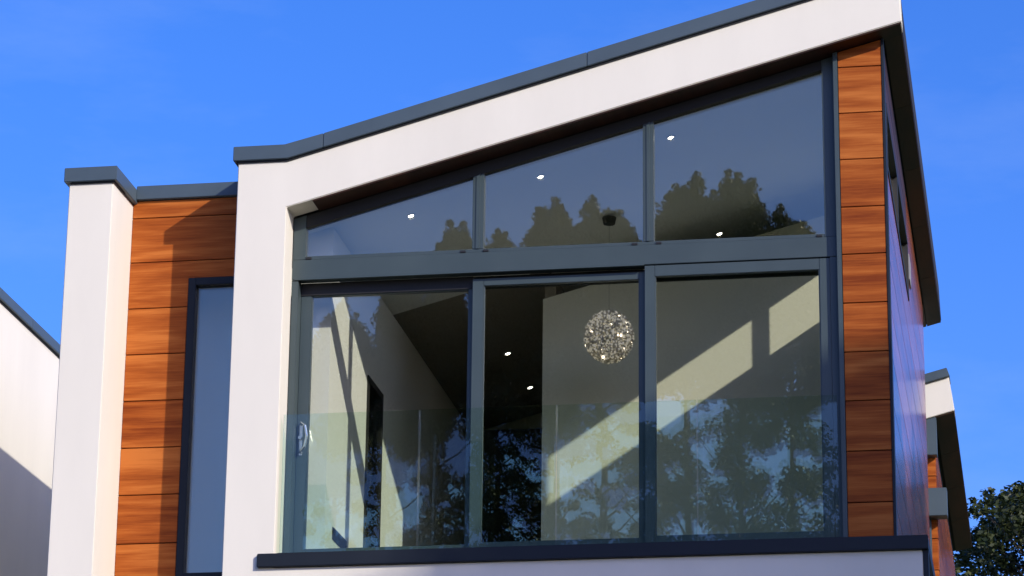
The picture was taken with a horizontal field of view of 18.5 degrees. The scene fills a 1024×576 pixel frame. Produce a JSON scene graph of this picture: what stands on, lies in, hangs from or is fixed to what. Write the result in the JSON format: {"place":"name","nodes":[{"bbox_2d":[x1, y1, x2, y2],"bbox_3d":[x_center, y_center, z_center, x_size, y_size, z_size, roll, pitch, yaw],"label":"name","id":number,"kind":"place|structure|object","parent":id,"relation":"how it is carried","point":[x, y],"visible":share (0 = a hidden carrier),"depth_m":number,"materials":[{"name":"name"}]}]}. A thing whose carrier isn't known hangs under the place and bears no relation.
{"place":"outdoors","nodes":[
{"label":"outdoors","id":0,"kind":"place"},
{"bbox_2d":[0,287,59,575],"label":"house","id":1,"kind":"structure","parent":0,"point":[29,357],"depth_m":29.91,"materials":[{"name":"white paint"}]},
{"bbox_2d":[47,0,940,575],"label":"house","id":2,"kind":"structure","parent":0,"point":[291,358],"depth_m":25.29,"materials":[{"name":"white paint"}]},
{"bbox_2d":[175,276,233,575],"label":"tall window","id":3,"kind":"structure","parent":2,"relation":"in","point":[194,284],"depth_m":25.29,"materials":[{"name":"grey glass"}]},
{"bbox_2d":[363,375,383,546],"bbox_3d":[-1.243,1.789,26.654,0.142,2.008,0.616,-2,-18,9],"label":"inner door","id":4,"kind":"structure","parent":2,"relation":"in","point":[375,398],"depth_m":26.93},
{"bbox_2d":[406,213,414,217],"bbox_3d":[-0.830,-0.594,25.792,0.074,0.028,0.076,-2,-18,9],"label":"downlight","id":5,"kind":"object","parent":2,"relation":"attached to","point":[410,215],"visible":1,"depth_m":25.78,"materials":[{"name":"white"}]},
{"bbox_2d":[536,174,544,178],"bbox_3d":[0.231,-0.911,25.706,0.074,0.028,0.076,-2,-18,9],"label":"downlight","id":6,"kind":"object","parent":2,"relation":"attached to","point":[539,176],"visible":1,"depth_m":25.69,"materials":[{"name":"white"}]},
{"bbox_2d":[283,57,842,552],"bbox_3d":[0.394,0.170,24.789,4.348,3.977,0.200,-2,-18,9],"label":"gable window","id":7,"kind":"structure","parent":2,"relation":"in","point":[807,254],"depth_m":24.78,"materials":[{"name":"grey metal"}]},
{"bbox_2d":[583,215,633,363],"bbox_3d":[0.825,0.015,26.738,0.425,1.298,0.427,-2,-18,9],"label":"chandelier","id":8,"kind":"object","parent":2,"relation":"hanging from","point":[626,333],"visible":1,"depth_m":26.50,"materials":[{"name":"silver metal"}]},
{"bbox_2d":[666,135,674,139],"bbox_3d":[1.291,-1.227,25.621,0.074,0.028,0.076,-2,-18,9],"label":"downlight","id":9,"kind":"object","parent":2,"relation":"attached to","point":[669,137],"visible":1,"depth_m":25.61,"materials":[{"name":"white"}]},
{"bbox_2d":[886,104,908,300],"bbox_3d":[3.203,-0.673,26.394,0.078,0.571,3.390,-2,-18,9],"label":"high window","id":10,"kind":"structure","parent":2,"relation":"in","point":[891,164],"depth_m":26.33,"materials":[{"name":"glass"}]},
{"bbox_2d":[0,0,1023,575],"label":"sky","id":11,"kind":"structure","parent":0,"point":[161,92],"materials":[{"name":"blue"}]},
{"bbox_2d":[925,368,971,575],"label":"house","id":12,"kind":"structure","parent":0,"point":[949,527],"depth_m":33.37,"materials":[{"name":"brown wood"}]},
{"bbox_3d":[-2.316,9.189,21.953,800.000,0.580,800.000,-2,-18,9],"label":"ground","id":13,"kind":"structure","parent":0,"visible":0},
{"bbox_2d":[953,480,1023,575],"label":"broadleaf tree","id":14,"kind":"object","parent":13,"relation":"on","point":[999,528],"visible":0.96,"depth_m":47.99,"materials":[{"name":"green plant"}]}
]}

